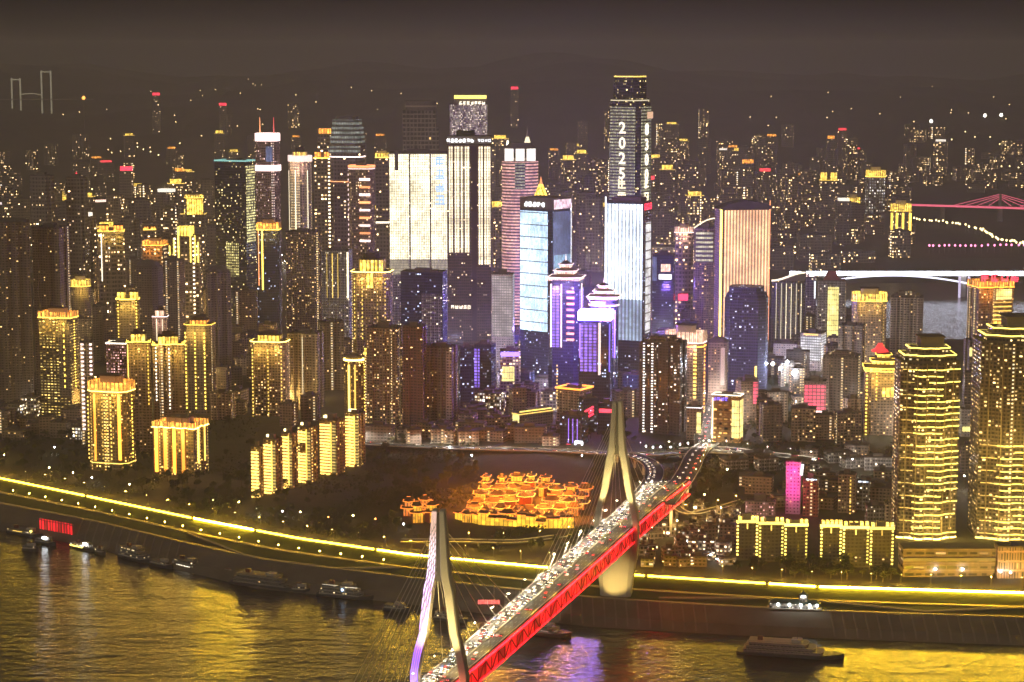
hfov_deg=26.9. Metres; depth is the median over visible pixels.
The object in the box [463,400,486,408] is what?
city block
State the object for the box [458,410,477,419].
city block
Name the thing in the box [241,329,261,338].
city block
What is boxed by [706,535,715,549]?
city block
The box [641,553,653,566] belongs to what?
city block
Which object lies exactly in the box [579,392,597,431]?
office block
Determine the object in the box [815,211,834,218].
block
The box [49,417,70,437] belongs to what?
city block
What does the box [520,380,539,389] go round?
city block
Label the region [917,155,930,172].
block
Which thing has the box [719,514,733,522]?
city block
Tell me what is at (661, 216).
tower
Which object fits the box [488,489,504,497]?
guild hall
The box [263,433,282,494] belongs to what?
flats block
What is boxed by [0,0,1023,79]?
sky
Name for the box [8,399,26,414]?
city block
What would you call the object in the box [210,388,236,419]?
city block
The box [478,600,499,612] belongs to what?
red banner
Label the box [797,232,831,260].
block
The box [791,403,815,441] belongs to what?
city block
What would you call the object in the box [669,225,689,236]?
block
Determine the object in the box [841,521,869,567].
flats block
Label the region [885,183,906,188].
block
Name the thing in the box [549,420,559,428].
city block
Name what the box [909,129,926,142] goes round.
block
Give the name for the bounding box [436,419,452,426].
city block
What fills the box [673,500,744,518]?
slope road
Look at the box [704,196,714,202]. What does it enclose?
block
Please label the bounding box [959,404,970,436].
office block
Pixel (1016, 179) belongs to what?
block
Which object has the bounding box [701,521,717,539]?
city block
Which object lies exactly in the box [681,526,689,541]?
city block
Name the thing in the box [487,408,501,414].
city block
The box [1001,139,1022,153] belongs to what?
block
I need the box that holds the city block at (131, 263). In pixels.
[125,257,142,285]
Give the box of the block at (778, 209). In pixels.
[775,205,780,214]
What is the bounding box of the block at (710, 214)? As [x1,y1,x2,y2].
[707,210,714,223]
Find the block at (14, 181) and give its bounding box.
[2,174,21,194]
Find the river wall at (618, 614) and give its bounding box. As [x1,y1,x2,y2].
[0,504,1023,645]
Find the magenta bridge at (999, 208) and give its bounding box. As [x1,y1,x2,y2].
[910,194,1023,221]
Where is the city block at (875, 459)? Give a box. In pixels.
[864,452,891,470]
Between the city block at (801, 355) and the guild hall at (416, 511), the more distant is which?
the city block at (801, 355)
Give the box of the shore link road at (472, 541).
[401,534,566,546]
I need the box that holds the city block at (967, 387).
[964,369,971,405]
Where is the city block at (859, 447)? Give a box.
[844,440,869,455]
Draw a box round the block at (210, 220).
[207,217,214,223]
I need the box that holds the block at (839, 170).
[836,166,842,176]
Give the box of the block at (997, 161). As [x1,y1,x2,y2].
[989,155,1007,168]
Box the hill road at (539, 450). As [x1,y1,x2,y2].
[365,441,734,457]
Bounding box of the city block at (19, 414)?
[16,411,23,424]
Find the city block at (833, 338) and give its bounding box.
[827,334,837,342]
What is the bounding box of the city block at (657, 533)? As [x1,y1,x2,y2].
[648,527,663,539]
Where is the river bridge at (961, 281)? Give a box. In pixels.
[789,271,1023,297]
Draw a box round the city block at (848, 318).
[845,315,851,321]
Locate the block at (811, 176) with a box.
[799,169,816,183]
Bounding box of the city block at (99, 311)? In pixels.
[92,302,107,361]
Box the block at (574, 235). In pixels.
[573,226,576,245]
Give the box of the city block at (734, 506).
[728,503,740,512]
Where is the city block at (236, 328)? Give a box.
[232,323,244,338]
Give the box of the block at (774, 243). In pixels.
[770,241,780,245]
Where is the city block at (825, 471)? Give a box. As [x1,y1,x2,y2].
[815,467,838,476]
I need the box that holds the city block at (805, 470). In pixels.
[802,462,806,475]
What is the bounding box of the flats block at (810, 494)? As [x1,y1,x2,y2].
[803,471,818,516]
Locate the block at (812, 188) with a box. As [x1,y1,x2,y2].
[806,183,818,192]
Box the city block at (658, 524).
[655,520,661,529]
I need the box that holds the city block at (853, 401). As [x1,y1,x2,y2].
[842,394,861,410]
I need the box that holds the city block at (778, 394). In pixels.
[764,387,788,421]
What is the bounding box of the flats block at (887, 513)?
[884,496,890,524]
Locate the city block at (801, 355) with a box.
[786,347,809,377]
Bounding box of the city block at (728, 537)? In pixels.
[718,535,734,547]
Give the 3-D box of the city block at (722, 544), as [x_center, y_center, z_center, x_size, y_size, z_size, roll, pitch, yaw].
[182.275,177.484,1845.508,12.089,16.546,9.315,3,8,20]
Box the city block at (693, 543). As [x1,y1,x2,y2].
[688,536,698,553]
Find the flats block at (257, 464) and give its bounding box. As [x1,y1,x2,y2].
[251,441,263,498]
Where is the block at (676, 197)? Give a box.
[675,190,677,205]
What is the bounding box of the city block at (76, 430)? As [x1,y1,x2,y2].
[69,422,81,438]
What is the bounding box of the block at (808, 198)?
[802,195,818,201]
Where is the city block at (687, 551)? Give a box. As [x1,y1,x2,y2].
[680,547,692,555]
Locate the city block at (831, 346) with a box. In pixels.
[823,342,837,354]
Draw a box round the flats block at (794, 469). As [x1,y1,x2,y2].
[785,454,803,513]
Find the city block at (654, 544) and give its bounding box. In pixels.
[645,539,657,550]
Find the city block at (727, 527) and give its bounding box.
[719,519,735,537]
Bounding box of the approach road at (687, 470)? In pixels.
[652,442,719,536]
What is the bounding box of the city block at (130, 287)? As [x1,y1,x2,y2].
[126,284,134,293]
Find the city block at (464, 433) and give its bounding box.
[457,426,478,444]
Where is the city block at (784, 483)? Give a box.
[782,475,803,494]
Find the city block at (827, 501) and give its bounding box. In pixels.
[818,491,836,509]
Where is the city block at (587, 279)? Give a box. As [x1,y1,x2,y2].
[576,269,591,284]
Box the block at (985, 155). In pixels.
[981,151,1000,158]
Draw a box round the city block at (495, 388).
[485,386,500,390]
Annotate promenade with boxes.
[0,491,1012,606]
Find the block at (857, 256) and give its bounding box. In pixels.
[838,249,874,262]
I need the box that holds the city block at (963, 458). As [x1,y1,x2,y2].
[957,440,969,472]
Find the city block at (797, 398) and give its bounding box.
[791,392,802,405]
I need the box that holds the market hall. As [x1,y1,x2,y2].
[512,407,552,426]
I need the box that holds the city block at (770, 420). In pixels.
[759,400,781,441]
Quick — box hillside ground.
[0,52,1023,587]
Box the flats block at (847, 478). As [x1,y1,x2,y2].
[838,468,856,513]
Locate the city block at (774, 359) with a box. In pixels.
[767,354,783,377]
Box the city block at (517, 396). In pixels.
[509,383,526,417]
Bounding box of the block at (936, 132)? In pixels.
[928,126,944,138]
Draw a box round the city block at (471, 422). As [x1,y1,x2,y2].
[455,418,486,427]
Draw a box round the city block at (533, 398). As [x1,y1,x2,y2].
[527,387,540,407]
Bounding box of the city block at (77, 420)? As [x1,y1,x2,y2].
[71,418,81,424]
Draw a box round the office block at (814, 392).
[803,375,825,411]
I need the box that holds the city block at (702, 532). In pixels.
[698,528,706,537]
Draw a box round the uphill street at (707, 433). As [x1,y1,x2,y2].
[694,400,711,450]
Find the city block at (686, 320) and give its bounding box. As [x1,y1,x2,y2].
[677,318,696,329]
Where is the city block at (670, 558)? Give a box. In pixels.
[664,551,676,565]
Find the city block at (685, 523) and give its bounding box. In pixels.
[678,521,694,532]
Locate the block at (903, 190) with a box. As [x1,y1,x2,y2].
[896,185,911,197]
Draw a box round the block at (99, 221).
[97,219,106,225]
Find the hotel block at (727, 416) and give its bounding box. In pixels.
[711,391,743,442]
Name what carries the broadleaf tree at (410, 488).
on the hillside ground
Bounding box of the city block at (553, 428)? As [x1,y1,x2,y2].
[547,426,558,433]
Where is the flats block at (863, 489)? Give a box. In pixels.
[856,475,869,510]
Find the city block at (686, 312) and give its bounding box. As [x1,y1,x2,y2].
[679,307,694,320]
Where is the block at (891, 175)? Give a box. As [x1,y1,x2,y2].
[886,170,897,180]
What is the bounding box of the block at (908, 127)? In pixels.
[905,124,919,137]
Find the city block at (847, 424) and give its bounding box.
[833,408,861,444]
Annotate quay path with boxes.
[0,502,1023,617]
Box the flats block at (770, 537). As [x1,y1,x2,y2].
[758,516,784,561]
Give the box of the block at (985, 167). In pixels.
[974,162,991,171]
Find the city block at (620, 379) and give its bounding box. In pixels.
[618,372,623,388]
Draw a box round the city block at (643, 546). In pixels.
[638,540,647,555]
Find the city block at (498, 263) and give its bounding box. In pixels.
[495,257,501,271]
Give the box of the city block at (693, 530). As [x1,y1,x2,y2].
[687,524,697,537]
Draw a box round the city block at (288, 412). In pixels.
[279,399,297,426]
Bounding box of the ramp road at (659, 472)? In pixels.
[593,451,663,510]
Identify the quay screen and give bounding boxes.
[39,518,73,534]
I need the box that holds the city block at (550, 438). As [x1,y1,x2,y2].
[542,431,559,445]
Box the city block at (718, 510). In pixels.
[713,505,722,516]
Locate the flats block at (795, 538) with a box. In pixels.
[783,519,807,562]
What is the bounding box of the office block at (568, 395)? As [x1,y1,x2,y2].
[555,365,593,419]
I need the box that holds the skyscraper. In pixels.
[609,75,652,199]
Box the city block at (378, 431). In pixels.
[365,421,394,442]
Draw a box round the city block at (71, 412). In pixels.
[61,404,80,419]
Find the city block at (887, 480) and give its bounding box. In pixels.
[876,477,891,483]
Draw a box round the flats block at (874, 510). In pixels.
[865,500,884,524]
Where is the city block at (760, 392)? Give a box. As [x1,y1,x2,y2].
[758,389,765,396]
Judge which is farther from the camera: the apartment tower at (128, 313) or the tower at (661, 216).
the tower at (661, 216)
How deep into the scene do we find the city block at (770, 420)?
2262.59 m
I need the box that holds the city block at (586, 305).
[584,301,588,308]
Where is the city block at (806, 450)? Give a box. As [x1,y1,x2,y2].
[800,445,817,456]
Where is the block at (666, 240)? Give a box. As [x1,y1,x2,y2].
[656,235,674,244]
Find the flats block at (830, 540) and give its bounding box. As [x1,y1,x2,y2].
[818,520,842,565]
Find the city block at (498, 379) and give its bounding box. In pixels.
[496,371,499,387]
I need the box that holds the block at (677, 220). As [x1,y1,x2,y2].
[675,216,679,225]
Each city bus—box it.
[449,649,454,656]
[486,624,494,631]
[506,603,513,610]
[537,572,544,579]
[576,547,581,553]
[600,519,605,525]
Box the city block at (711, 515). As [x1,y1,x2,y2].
[706,510,719,521]
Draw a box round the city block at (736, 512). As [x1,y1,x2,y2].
[728,509,739,515]
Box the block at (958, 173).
[952,165,976,181]
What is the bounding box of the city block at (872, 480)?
[856,476,878,492]
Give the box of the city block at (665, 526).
[662,518,675,536]
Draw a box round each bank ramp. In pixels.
[187,532,242,554]
[339,566,401,568]
[659,597,775,598]
[816,599,924,612]
[925,606,1023,612]
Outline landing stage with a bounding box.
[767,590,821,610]
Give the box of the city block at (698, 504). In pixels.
[693,498,703,510]
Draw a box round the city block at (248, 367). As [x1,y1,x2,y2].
[246,353,250,381]
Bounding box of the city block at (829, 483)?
[819,474,837,491]
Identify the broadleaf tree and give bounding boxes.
[3,437,10,442]
[3,444,11,456]
[15,459,23,465]
[25,431,34,441]
[56,439,63,449]
[63,429,72,439]
[74,439,79,448]
[76,473,82,482]
[81,462,88,473]
[115,469,125,482]
[122,464,130,471]
[136,440,139,449]
[137,463,146,474]
[138,476,146,491]
[151,476,159,483]
[163,469,171,481]
[168,496,178,507]
[177,473,186,489]
[182,469,191,483]
[182,487,193,503]
[193,479,200,488]
[195,469,204,479]
[204,486,214,501]
[210,492,217,499]
[211,498,219,510]
[213,504,220,509]
[223,474,231,487]
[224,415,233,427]
[232,498,239,507]
[238,490,245,498]
[240,462,247,468]
[245,438,254,449]
[250,489,260,502]
[255,504,262,515]
[274,489,281,495]
[274,504,285,515]
[277,515,285,524]
[282,487,289,499]
[283,478,288,488]
[284,502,294,509]
[304,497,310,506]
[307,514,317,525]
[378,518,389,534]
[381,441,389,453]
[387,436,395,442]
[388,509,396,518]
[392,516,401,531]
[399,493,407,504]
[407,485,413,498]
[411,486,422,498]
[416,491,428,497]
[432,449,440,456]
[438,473,444,483]
[443,455,449,465]
[443,470,451,478]
[457,452,465,462]
[496,540,502,550]
[512,530,520,538]
[528,539,535,546]
[551,535,559,544]
[591,457,598,465]
[597,430,605,439]
[663,468,670,479]
[686,495,691,505]
[690,494,696,502]
[696,483,706,491]
[697,490,705,500]
[700,467,708,474]
[704,480,713,493]
[704,502,711,507]
[732,560,741,568]
[736,499,743,510]
[752,564,759,573]
[775,555,781,567]
[779,553,792,568]
[781,558,790,571]
[789,567,797,575]
[796,561,806,574]
[805,553,814,567]
[807,556,816,564]
[810,564,819,574]
[814,556,824,571]
[824,562,832,573]
[826,567,835,578]
[834,564,843,571]
[838,552,849,566]
[841,566,853,579]
[870,566,879,579]
[879,562,889,570]
[879,571,886,581]
[884,566,897,579]
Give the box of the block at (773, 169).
[766,166,775,173]
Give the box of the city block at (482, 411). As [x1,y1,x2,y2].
[459,405,486,419]
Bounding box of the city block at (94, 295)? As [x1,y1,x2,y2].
[90,285,98,325]
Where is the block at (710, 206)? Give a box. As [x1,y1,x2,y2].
[706,202,721,218]
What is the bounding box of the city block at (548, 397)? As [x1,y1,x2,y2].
[538,388,556,411]
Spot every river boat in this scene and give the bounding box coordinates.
[6,524,42,537]
[22,541,37,551]
[34,532,55,545]
[69,539,94,551]
[94,539,105,555]
[117,542,152,563]
[149,554,172,568]
[172,553,199,567]
[230,568,291,590]
[291,576,309,592]
[316,577,373,599]
[383,597,409,612]
[433,606,466,622]
[534,620,571,637]
[736,630,843,659]
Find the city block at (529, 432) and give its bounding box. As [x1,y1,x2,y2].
[514,422,546,442]
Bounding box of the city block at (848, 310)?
[845,306,851,316]
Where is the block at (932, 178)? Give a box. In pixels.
[923,172,942,185]
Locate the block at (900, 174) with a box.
[898,163,902,178]
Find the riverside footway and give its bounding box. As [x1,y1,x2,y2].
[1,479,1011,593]
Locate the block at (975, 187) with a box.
[967,182,984,192]
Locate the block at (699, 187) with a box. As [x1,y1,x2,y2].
[697,183,700,191]
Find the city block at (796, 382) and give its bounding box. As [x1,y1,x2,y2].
[789,364,806,393]
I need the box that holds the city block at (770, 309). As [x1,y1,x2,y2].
[769,306,771,338]
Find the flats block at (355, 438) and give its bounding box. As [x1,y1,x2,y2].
[345,409,365,467]
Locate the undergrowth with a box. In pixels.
[8,350,892,552]
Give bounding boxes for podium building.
[898,542,995,576]
[994,540,1023,577]
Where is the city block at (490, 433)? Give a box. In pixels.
[478,425,507,441]
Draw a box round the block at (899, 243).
[888,229,910,257]
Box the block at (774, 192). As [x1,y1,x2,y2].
[755,189,775,201]
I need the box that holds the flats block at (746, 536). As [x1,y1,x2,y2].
[735,513,758,560]
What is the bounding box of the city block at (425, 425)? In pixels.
[416,419,436,437]
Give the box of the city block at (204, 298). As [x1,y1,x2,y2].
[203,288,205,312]
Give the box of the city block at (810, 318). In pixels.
[805,312,815,329]
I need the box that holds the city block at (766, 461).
[753,452,778,470]
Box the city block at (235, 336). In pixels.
[232,332,239,341]
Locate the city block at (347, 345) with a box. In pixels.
[344,337,351,357]
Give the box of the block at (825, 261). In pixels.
[809,251,841,270]
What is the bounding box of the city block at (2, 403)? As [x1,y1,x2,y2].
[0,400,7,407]
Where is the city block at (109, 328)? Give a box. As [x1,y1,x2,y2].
[103,315,116,362]
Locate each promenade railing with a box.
[0,477,84,495]
[87,495,190,517]
[194,517,253,530]
[256,529,373,549]
[377,549,547,567]
[648,575,764,583]
[769,583,815,586]
[819,586,1023,593]
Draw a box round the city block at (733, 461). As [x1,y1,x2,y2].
[719,454,748,469]
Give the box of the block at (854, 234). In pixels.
[851,226,859,242]
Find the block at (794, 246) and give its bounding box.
[788,244,796,255]
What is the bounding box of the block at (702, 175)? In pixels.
[698,167,705,184]
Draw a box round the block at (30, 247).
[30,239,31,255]
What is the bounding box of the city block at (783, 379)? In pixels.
[778,359,800,386]
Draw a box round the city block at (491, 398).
[474,388,505,414]
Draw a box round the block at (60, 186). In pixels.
[54,182,65,193]
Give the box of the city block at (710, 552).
[704,546,716,559]
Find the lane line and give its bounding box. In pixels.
[8,477,991,589]
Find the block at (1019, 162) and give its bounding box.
[1015,155,1023,166]
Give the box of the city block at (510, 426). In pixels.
[506,421,522,439]
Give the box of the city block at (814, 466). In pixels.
[806,458,819,471]
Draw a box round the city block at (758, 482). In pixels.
[745,471,773,494]
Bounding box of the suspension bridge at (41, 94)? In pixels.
[0,70,94,113]
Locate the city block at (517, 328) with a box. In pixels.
[515,325,519,333]
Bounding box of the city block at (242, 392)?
[229,385,248,402]
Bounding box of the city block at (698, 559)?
[690,551,706,566]
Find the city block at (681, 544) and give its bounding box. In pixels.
[676,538,687,555]
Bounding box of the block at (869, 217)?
[865,213,880,228]
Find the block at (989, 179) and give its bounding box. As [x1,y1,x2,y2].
[973,172,996,188]
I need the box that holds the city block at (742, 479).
[739,470,753,486]
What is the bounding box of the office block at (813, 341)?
[800,328,825,370]
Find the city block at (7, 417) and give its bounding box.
[0,405,15,433]
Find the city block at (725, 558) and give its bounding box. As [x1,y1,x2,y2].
[718,552,735,565]
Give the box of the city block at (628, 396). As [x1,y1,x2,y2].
[611,386,638,417]
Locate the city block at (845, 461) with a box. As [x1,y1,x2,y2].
[839,452,863,468]
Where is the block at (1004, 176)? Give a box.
[1001,171,1013,180]
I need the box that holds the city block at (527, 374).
[521,368,533,382]
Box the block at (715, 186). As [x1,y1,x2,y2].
[714,182,717,191]
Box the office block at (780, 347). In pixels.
[773,339,798,361]
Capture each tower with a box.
[0,150,10,182]
[0,217,34,402]
[2,188,18,217]
[9,171,20,174]
[10,196,30,238]
[25,149,37,170]
[30,172,54,302]
[32,223,70,394]
[37,306,79,414]
[43,143,58,165]
[54,189,61,224]
[58,200,66,225]
[66,173,89,278]
[70,274,91,332]
[72,133,88,159]
[73,162,90,192]
[79,336,93,444]
[87,372,135,470]
[88,193,95,215]
[88,212,96,277]
[90,156,102,175]
[95,175,106,196]
[96,222,113,254]
[97,224,125,316]
[98,160,114,181]
[105,338,128,378]
[106,193,124,223]
[116,290,139,338]
[117,216,139,257]
[123,161,133,171]
[124,133,134,158]
[125,197,150,257]
[126,329,152,451]
[134,183,140,196]
[134,259,162,367]
[137,183,153,209]
[141,220,159,257]
[142,236,167,308]
[143,225,155,239]
[151,210,155,220]
[151,413,208,477]
[152,306,168,340]
[152,331,185,419]
[154,188,178,229]
[160,205,176,257]
[163,255,185,339]
[166,147,176,165]
[167,179,183,196]
[168,226,203,321]
[172,154,183,172]
[173,168,186,179]
[178,196,184,225]
[180,209,207,269]
[182,180,193,194]
[183,316,215,414]
[184,169,194,191]
[184,193,204,284]
[200,178,214,216]
[205,265,231,364]
[207,223,215,266]
[214,130,224,159]
[214,158,257,327]
[220,113,230,135]
[228,150,238,157]
[244,157,255,185]
[247,134,254,154]
[248,152,254,157]
[250,330,289,415]
[255,117,281,290]
[256,218,281,332]
[286,228,321,331]
[287,102,298,128]
[287,328,324,409]
[288,147,311,229]
[291,135,300,154]
[314,128,330,248]
[318,318,343,390]
[321,246,351,336]
[328,116,365,248]
[343,353,364,416]
[348,162,374,269]
[351,252,393,357]
[363,346,366,422]
[364,130,366,162]
[366,320,402,430]
[374,134,385,164]
[375,150,388,219]
[375,222,375,251]
[376,218,389,268]
[389,149,447,341]
[401,267,446,344]
[402,101,438,150]
[402,321,426,426]
[427,342,457,425]
[447,130,491,359]
[450,95,487,134]
[458,343,473,407]
[474,339,495,391]
[491,269,514,370]
[492,135,507,184]
[492,146,498,190]
[492,201,501,267]
[495,185,501,201]
[502,127,537,324]
[520,195,571,375]
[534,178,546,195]
[543,182,558,195]
[546,260,585,389]
[548,148,559,179]
[556,189,572,259]
[559,164,560,183]
[559,184,566,190]
[561,155,575,214]
[566,141,576,154]
[575,150,587,200]
[576,190,594,268]
[577,120,587,149]
[578,309,612,414]
[580,175,594,191]
[586,195,602,272]
[586,282,621,388]
[588,156,598,175]
[593,158,608,194]
[597,194,608,202]
[603,203,604,246]
[604,110,608,148]
[605,196,651,371]
[638,334,686,435]
[651,154,659,175]
[651,176,656,193]
[651,193,671,241]
[652,250,675,334]
[654,157,672,192]
[655,122,666,145]
[655,145,664,156]
[659,165,674,220]
[665,139,679,159]
[665,323,706,415]
[666,122,678,139]
[672,159,683,188]
[674,223,693,328]
[678,165,697,215]
[679,139,688,160]
[679,179,691,221]
[685,191,703,226]
[686,400,702,439]
[693,218,714,342]
[698,108,708,138]
[698,137,710,174]
[707,336,728,405]
[713,200,770,347]
[716,140,731,162]
[717,148,726,174]
[718,169,735,193]
[724,284,768,391]
[726,145,738,169]
[732,148,738,170]
[735,185,750,199]
[738,145,751,184]
[740,144,753,158]
[740,159,755,200]
[751,134,765,144]
[754,137,765,167]
[754,159,760,188]
[757,168,772,198]
[761,194,774,229]
[766,134,777,169]
[771,271,805,346]
[777,169,781,204]
[780,175,800,236]
[781,123,793,146]
[782,161,798,176]
[797,271,815,313]
[799,173,801,200]
[800,174,805,195]
[809,156,819,180]
[816,147,825,176]
[817,271,845,340]
[819,171,837,201]
[821,183,834,211]
[822,349,860,412]
[825,136,835,176]
[834,198,851,244]
[836,128,847,166]
[838,321,865,374]
[843,136,857,179]
[846,193,860,202]
[851,286,887,362]
[852,202,865,240]
[857,150,865,177]
[861,162,872,178]
[862,343,894,435]
[865,166,885,222]
[889,290,923,357]
[890,199,911,230]
[891,333,960,540]
[902,143,916,179]
[905,158,919,181]
[933,139,947,174]
[962,335,978,405]
[965,147,974,165]
[966,274,1018,337]
[967,313,1023,541]
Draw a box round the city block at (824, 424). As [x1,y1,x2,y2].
[816,410,833,439]
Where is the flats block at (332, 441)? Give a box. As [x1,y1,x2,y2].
[319,413,344,475]
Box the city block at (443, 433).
[431,424,456,443]
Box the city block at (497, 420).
[484,413,510,428]
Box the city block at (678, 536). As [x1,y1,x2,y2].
[674,533,686,544]
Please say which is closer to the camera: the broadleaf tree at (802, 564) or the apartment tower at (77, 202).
the broadleaf tree at (802, 564)
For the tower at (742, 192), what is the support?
on the hillside ground
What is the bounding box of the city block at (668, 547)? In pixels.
[661,543,678,562]
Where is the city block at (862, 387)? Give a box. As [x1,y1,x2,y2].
[860,374,863,407]
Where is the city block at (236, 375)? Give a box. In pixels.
[231,364,241,385]
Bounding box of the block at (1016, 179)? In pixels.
[1008,171,1023,187]
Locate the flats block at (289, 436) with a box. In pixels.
[281,426,297,488]
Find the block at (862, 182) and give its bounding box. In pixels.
[858,179,865,185]
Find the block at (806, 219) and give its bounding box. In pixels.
[800,212,814,228]
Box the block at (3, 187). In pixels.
[0,185,12,197]
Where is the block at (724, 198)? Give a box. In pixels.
[717,193,734,202]
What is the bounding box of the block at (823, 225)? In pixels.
[813,217,834,241]
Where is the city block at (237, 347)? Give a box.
[232,339,241,359]
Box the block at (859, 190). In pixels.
[852,185,865,199]
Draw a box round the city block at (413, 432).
[405,425,420,443]
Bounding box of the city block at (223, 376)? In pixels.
[216,363,230,390]
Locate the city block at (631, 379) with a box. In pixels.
[622,370,638,389]
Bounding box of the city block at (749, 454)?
[743,448,773,463]
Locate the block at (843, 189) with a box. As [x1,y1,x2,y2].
[837,184,848,195]
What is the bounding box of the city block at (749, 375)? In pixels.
[738,374,758,379]
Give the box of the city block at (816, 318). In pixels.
[815,306,816,328]
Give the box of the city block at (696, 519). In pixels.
[692,515,706,523]
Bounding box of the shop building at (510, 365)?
[500,346,520,404]
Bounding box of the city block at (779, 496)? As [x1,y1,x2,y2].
[770,489,785,507]
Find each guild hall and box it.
[401,496,414,516]
[408,501,425,523]
[418,494,430,514]
[423,500,438,522]
[459,507,478,522]
[466,501,482,511]
[467,496,485,508]
[472,488,488,499]
[478,482,491,495]
[479,473,493,484]
[479,503,493,510]
[484,496,504,505]
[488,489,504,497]
[490,483,509,491]
[490,508,501,514]
[492,502,510,514]
[496,475,507,484]
[499,495,518,507]
[499,508,517,516]
[503,489,516,496]
[506,472,525,484]
[508,482,521,495]
[512,503,520,516]
[515,485,535,492]
[516,490,535,504]
[518,504,535,511]
[524,471,538,486]
[531,508,544,517]
[534,503,553,511]
[536,474,554,489]
[536,482,549,496]
[540,511,556,518]
[542,495,562,505]
[547,491,563,496]
[548,483,565,496]
[552,502,566,513]
[554,509,569,515]
[559,495,575,509]
[562,489,575,497]
[564,482,577,491]
[566,501,582,515]
[575,490,588,499]
[576,483,593,496]
[577,498,590,509]
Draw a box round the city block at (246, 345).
[242,334,256,354]
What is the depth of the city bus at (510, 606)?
1489.97 m
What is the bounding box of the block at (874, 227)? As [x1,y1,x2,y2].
[865,221,884,233]
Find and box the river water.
[0,212,1023,681]
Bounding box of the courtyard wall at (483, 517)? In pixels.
[453,510,573,528]
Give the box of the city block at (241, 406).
[236,397,246,414]
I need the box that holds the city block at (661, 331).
[658,327,671,333]
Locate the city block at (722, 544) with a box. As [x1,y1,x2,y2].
[715,537,731,554]
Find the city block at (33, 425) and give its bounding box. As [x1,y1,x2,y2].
[27,418,38,434]
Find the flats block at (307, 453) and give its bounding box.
[297,421,317,483]
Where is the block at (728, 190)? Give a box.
[721,187,734,193]
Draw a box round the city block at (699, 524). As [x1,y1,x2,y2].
[694,521,706,530]
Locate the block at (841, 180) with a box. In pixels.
[820,177,846,183]
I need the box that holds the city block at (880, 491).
[870,481,891,503]
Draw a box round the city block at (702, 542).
[695,535,705,549]
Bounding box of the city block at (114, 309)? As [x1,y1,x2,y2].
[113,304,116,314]
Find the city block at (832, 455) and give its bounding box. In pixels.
[824,447,852,462]
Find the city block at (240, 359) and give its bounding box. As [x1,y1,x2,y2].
[235,354,245,374]
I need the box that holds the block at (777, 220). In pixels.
[774,215,779,230]
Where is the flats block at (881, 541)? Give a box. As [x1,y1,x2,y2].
[868,520,894,569]
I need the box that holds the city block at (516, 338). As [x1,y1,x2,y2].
[515,333,518,341]
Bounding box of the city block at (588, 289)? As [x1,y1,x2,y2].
[583,284,593,302]
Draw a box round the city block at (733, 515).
[729,512,737,521]
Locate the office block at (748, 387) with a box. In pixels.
[735,377,758,423]
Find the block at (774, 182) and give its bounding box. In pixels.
[773,176,776,195]
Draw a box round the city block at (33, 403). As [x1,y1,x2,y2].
[21,393,40,415]
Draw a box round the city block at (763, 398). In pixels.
[756,395,772,434]
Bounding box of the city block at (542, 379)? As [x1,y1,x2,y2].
[534,374,547,389]
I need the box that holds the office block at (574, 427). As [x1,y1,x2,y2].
[560,409,588,444]
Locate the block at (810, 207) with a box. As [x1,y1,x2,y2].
[800,201,821,213]
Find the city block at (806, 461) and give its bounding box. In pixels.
[797,456,809,475]
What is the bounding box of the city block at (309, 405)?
[300,391,320,420]
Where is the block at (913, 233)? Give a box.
[889,222,915,243]
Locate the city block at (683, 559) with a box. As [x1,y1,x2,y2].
[677,552,689,566]
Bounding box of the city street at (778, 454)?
[678,446,822,460]
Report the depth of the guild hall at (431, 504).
1953.87 m
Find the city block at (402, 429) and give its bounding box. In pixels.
[396,424,407,439]
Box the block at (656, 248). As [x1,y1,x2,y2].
[651,244,674,256]
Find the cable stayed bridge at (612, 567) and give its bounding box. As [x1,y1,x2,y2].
[354,400,689,681]
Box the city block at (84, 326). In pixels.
[78,315,91,366]
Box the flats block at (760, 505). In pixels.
[745,493,774,518]
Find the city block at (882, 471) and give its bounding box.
[873,465,891,479]
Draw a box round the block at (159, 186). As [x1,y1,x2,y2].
[157,183,164,191]
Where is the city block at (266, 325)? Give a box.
[259,321,276,330]
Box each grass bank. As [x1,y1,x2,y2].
[0,479,1023,605]
[0,494,1023,615]
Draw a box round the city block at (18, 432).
[2,425,29,439]
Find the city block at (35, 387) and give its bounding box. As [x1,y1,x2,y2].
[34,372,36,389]
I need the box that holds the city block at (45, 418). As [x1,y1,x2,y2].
[39,412,53,436]
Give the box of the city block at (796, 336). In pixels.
[791,332,800,340]
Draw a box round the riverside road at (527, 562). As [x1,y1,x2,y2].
[0,475,1023,591]
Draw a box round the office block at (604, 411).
[598,398,612,430]
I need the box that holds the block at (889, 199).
[885,195,910,210]
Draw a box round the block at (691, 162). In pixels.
[684,160,699,166]
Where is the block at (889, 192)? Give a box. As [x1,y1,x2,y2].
[885,189,896,195]
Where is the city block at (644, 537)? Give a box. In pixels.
[639,532,647,542]
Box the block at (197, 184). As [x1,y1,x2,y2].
[194,178,204,191]
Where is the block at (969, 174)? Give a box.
[965,167,982,184]
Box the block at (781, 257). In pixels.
[770,245,793,269]
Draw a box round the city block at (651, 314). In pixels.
[650,300,651,334]
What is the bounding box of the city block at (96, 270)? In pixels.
[94,255,99,300]
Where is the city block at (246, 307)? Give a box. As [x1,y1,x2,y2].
[236,288,256,330]
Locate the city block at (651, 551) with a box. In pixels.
[646,546,655,563]
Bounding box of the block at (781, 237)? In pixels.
[770,230,788,245]
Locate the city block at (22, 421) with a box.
[17,414,38,427]

